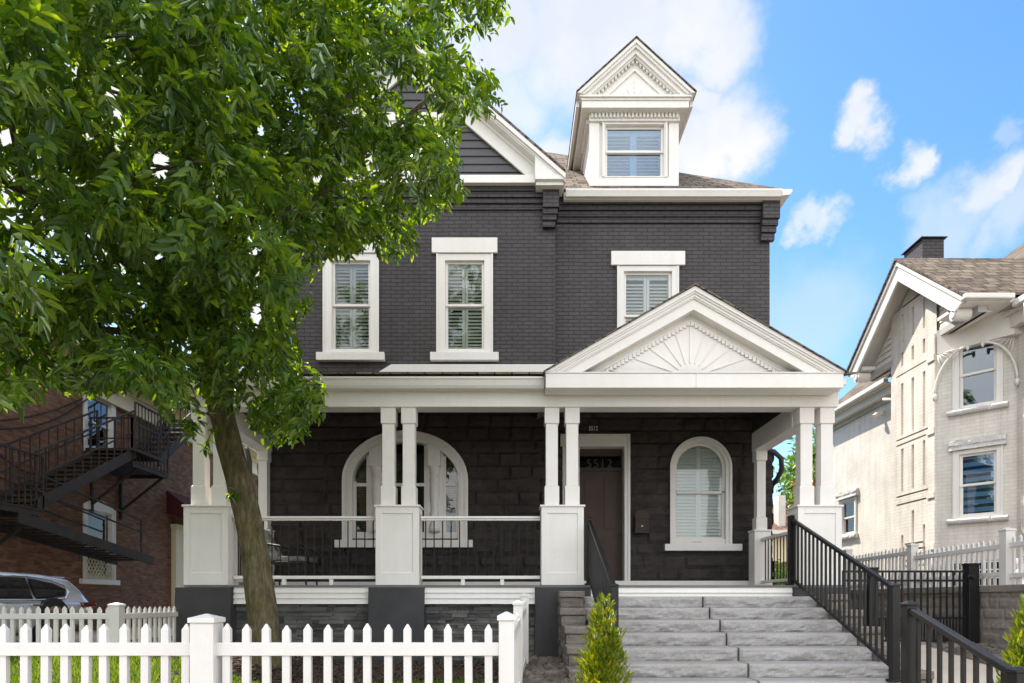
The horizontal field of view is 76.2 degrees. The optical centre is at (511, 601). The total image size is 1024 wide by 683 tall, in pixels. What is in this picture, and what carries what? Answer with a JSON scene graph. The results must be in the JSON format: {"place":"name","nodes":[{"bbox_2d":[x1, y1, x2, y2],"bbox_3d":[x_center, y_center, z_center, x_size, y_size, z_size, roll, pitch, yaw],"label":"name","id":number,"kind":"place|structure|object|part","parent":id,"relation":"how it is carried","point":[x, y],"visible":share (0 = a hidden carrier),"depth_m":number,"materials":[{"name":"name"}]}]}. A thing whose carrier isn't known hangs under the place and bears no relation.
{"place":"outdoors","nodes":[
{"label":"outdoors","id":0,"kind":"place"},
{"bbox_2d":[15,625,171,641],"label":"driveway","id":1,"kind":"structure","parent":0,"point":[76,636],"depth_m":12.46,"materials":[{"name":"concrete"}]},
{"bbox_2d":[0,572,95,641],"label":"parked car","id":2,"kind":"object","parent":1,"relation":"on","point":[26,591],"visible":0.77,"depth_m":9.56,"materials":[{"name":"paint"}]},
{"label":"side window","id":3,"kind":"part","parent":2,"relation":"part of","materials":[{"name":"black glass"}]},
{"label":"side window","id":4,"kind":"part","parent":2,"relation":"part of","materials":[{"name":"black glass"}]},
{"bbox_2d":[10,636,497,682],"bbox_3d":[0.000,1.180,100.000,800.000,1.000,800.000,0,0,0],"label":"ground","id":5,"kind":"structure","parent":0,"point":[111,668],"depth_m":7.27,"materials":[{"name":"green plant"}]},
{"bbox_2d":[0,602,177,641],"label":"picket fence","id":6,"kind":"object","parent":5,"relation":"on","point":[115,616],"visible":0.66,"depth_m":8.38,"materials":[{"name":"white wood"}]},
{"bbox_2d":[0,296,257,635],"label":"brick building","id":7,"kind":"structure","parent":5,"relation":"on","point":[95,495],"depth_m":14.54,"materials":[{"name":"red brick"}]},
{"bbox_2d":[83,392,115,451],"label":"window","id":8,"kind":"structure","parent":7,"relation":"in","point":[104,409],"depth_m":15.12,"materials":[{"name":"white paint"}]},
{"bbox_2d":[79,504,119,584],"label":"window","id":9,"kind":"structure","parent":7,"relation":"in","point":[110,527],"depth_m":15.08,"materials":[{"name":"white paint"}]},
{"bbox_2d":[0,593,528,682],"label":"picket fence","id":10,"kind":"object","parent":5,"relation":"on","point":[206,649],"visible":0.99,"depth_m":3.98,"materials":[{"name":"white wood"}]},
{"bbox_2d":[151,640,498,682],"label":"mulch bed","id":11,"kind":"object","parent":5,"relation":"on","point":[253,668],"visible":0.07,"depth_m":8.16,"materials":[{"name":"soil"}]},
{"bbox_2d":[0,0,514,668],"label":"ash tree","id":12,"kind":"object","parent":11,"relation":"on","point":[180,72],"visible":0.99,"depth_m":5.84,"materials":[{"name":"green plant"}]},
{"bbox_2d":[175,35,856,661],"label":"brick house","id":13,"kind":"structure","parent":5,"relation":"on","point":[529,359],"depth_m":12.15,"materials":[{"name":"grey brick"}]},
{"bbox_2d":[264,529,320,584],"bbox_3d":[-3.879,-0.745,11.100,1.076,0.999,0.700,0,0,0],"label":"porch chair","id":14,"kind":"object","parent":13,"relation":"on","point":[284,559],"visible":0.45,"depth_m":10.89,"materials":[{"name":"black metal"}]},
{"bbox_2d":[316,237,384,361],"bbox_3d":[-3.001,-5.614,12.260,1.263,2.289,0.320,0,0,0],"label":"window","id":15,"kind":"structure","parent":13,"relation":"in","point":[350,291],"depth_m":12.23,"materials":[{"name":"white paint"}]},
{"bbox_2d":[334,430,472,547],"bbox_3d":[-2.000,-2.075,12.415,2.550,2.169,0.750,0,0,0],"label":"arched window","id":16,"kind":"structure","parent":13,"relation":"in","point":[441,492],"depth_m":12.13,"materials":[{"name":"white paint"}]},
{"bbox_2d":[362,112,448,174],"bbox_3d":[-1.940,-8.434,12.130,1.653,1.190,0.160,0,0,0],"label":"window","id":17,"kind":"structure","parent":13,"relation":"in","point":[391,117],"depth_m":12.06,"materials":[{"name":"white paint"}]},
{"bbox_2d":[430,237,498,361],"bbox_3d":[-0.882,-5.614,12.260,1.271,2.289,0.320,0,0,0],"label":"window","id":18,"kind":"structure","parent":13,"relation":"in","point":[464,265],"depth_m":12.17,"materials":[{"name":"white paint"}]},
{"bbox_2d":[580,471,621,580],"bbox_3d":[1.708,-1.389,12.615,0.843,2.244,0.110,0,0,0],"label":"door","id":19,"kind":"structure","parent":13,"relation":"in","point":[600,491],"depth_m":12.61,"materials":[{"name":"paint"}]},
{"bbox_2d":[633,510,649,533],"bbox_3d":[2.440,-1.494,12.318,0.274,0.432,0.145,0,0,0],"label":"mailbox","id":20,"kind":"object","parent":13,"relation":"attached to","point":[641,521],"visible":1,"depth_m":12.26,"materials":[{"name":"brown metal"}]},
{"bbox_2d":[611,251,684,327],"bbox_3d":[2.585,-5.496,12.510,1.402,2.296,0.320,0,0,0],"label":"window","id":21,"kind":"structure","parent":13,"relation":"in","point":[645,279],"depth_m":12.42,"materials":[{"name":"white paint"}]},
{"bbox_2d":[664,436,741,550],"bbox_3d":[3.608,-2.028,12.445,1.455,2.159,0.310,0,0,0],"label":"arched window","id":22,"kind":"structure","parent":13,"relation":"in","point":[700,467],"depth_m":12.49,"materials":[{"name":"white paint"}]},
{"bbox_2d":[522,654,575,682],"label":"gravel","id":23,"kind":"structure","parent":5,"relation":"on","point":[544,669],"depth_m":8.20,"materials":[{"name":"grey gravel"}]},
{"bbox_2d":[558,591,600,682],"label":"block wall","id":24,"kind":"structure","parent":5,"relation":"on","point":[572,613],"depth_m":9.01,"materials":[{"name":"stone"}]},
{"bbox_2d":[573,593,635,682],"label":"arborvitae","id":25,"kind":"object","parent":5,"relation":"on","point":[605,651],"visible":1,"depth_m":6.51,"materials":[{"name":"green plant"}]},
{"bbox_2d":[772,559,785,584],"bbox_3d":[7.954,-0.214,19.508,1.433,2.044,1.515,0,0,0],"label":"garden bush","id":26,"kind":"object","parent":5,"relation":"on","point":[779,583],"visible":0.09,"depth_m":19.29,"materials":[{"name":"green plant"}]},
{"bbox_2d":[772,495,786,561],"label":"cream house","id":27,"kind":"structure","parent":5,"relation":"on","point":[779,525],"depth_m":26.10,"materials":[{"name":"paint"}]},
{"bbox_2d":[772,561,786,584],"bbox_3d":[8.695,-0.200,21.075,6.590,2.200,0.150,0,0,0],"label":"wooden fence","id":28,"kind":"object","parent":5,"relation":"on","point":[779,568],"visible":0.01,"depth_m":21.00,"materials":[{"name":"brown wood"}]},
{"bbox_2d":[773,423,815,503],"bbox_3d":[21.013,-5.179,38.060,10.792,11.978,12.253,0,0,0],"label":"broad tree","id":29,"kind":"object","parent":5,"relation":"on","point":[785,477],"visible":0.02,"depth_m":39.54,"materials":[{"name":"green plant"}]},
{"bbox_2d":[781,442,815,506],"bbox_3d":[16.321,-3.842,30.920,9.231,9.307,8.903,0,0,0],"label":"broad tree","id":30,"kind":"object","parent":5,"relation":"on","point":[790,499],"depth_m":33.28,"materials":[{"name":"green plant"}]},
{"bbox_2d":[786,474,815,507],"bbox_3d":[12.776,-2.380,27.166,3.456,6.371,3.255,0,0,-33],"label":"broad tree","id":31,"kind":"object","parent":5,"relation":"on","point":[813,484],"visible":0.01,"depth_m":27.19,"materials":[{"name":"green plant"}]},
{"bbox_2d":[815,594,933,682],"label":"block wall","id":32,"kind":"structure","parent":5,"relation":"on","point":[923,672],"depth_m":8.61,"materials":[{"name":"stone"}]},
{"bbox_2d":[851,584,1023,649],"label":"retaining wall","id":33,"kind":"structure","parent":5,"relation":"on","point":[997,603],"depth_m":10.04,"materials":[{"name":"stone"}]},
{"bbox_2d":[842,563,980,643],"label":"metal fence","id":34,"kind":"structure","parent":33,"relation":"attached to","point":[970,600],"depth_m":10.19,"materials":[{"name":"black metal"}]},
{"bbox_2d":[843,527,1023,589],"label":"picket fence","id":35,"kind":"object","parent":33,"relation":"on","point":[1006,546],"visible":0.72,"depth_m":10.91,"materials":[{"name":"white wood"}]},
{"bbox_2d":[932,642,1005,663],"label":"gravel","id":36,"kind":"structure","parent":5,"relation":"on","point":[996,651],"depth_m":9.55,"materials":[{"name":"grey gravel"}]},
{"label":"stone steps","id":37,"kind":"object","parent":5,"relation":"on","visible":0},
{"bbox_2d":[899,601,1023,682],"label":"handrail","id":38,"kind":"object","parent":37,"relation":"on","point":[913,616],"visible":1,"depth_m":4.74,"materials":[{"name":"black metal"}]},
{"bbox_2d":[0,0,1023,503],"label":"sky","id":39,"kind":"structure","parent":0,"point":[888,124],"materials":[{"name":"blue"}]},
{"bbox_2d":[583,596,900,682],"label":"stone steps","id":40,"kind":"structure","parent":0,"point":[764,639],"depth_m":8.60,"materials":[{"name":"grey stone"}]},
{"bbox_2d":[584,517,619,677],"bbox_3d":[1.200,-0.196,8.900,0.136,2.231,2.636,0,0,0],"label":"handrail","id":41,"kind":"object","parent":40,"relation":"on","point":[599,578],"visible":0.76,"depth_m":9.01,"materials":[{"name":"black metal"}]},
{"bbox_2d":[785,515,900,681],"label":"handrail","id":42,"kind":"object","parent":40,"relation":"on","point":[892,661],"visible":0.91,"depth_m":8.44,"materials":[{"name":"black metal"}]},
{"bbox_2d":[884,637,1000,682],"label":"path","id":43,"kind":"structure","parent":0,"point":[969,672],"depth_m":8.62,"materials":[{"name":"concrete"}]},
{"bbox_2d":[993,594,1023,682],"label":"arborvitae","id":44,"kind":"object","parent":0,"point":[1013,655],"visible":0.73,"depth_m":6.29,"materials":[{"name":"green plant"}]},
{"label":"neighbour yard","id":45,"kind":"structure","parent":0,"visible":0},
{"bbox_2d":[833,236,1023,589],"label":"white house","id":46,"kind":"structure","parent":45,"relation":"on","point":[928,446],"depth_m":13.26,"materials":[{"name":"beige brick"}]},
{"bbox_2d":[835,488,858,540],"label":"window","id":47,"kind":"structure","parent":46,"relation":"in","point":[848,498],"depth_m":18.44,"materials":[{"name":"white paint"}]},
{"bbox_2d":[949,560,998,586],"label":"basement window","id":48,"kind":"structure","parent":46,"relation":"in","point":[985,560],"depth_m":12.53,"materials":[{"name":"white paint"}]},
{"bbox_2d":[947,433,1008,524],"bbox_3d":[9.084,-2.353,12.744,0.280,1.643,0.980,0,0,-44],"label":"window","id":49,"kind":"structure","parent":46,"relation":"in","point":[977,463],"depth_m":12.79,"materials":[{"name":"white paint"}]},
{"bbox_2d":[947,340,1008,416],"bbox_3d":[9.109,-4.436,12.768,0.350,1.506,0.980,0,0,-44],"label":"window","id":50,"kind":"structure","parent":46,"relation":"in","point":[977,374],"depth_m":12.87,"materials":[{"name":"white paint"}]}
]}

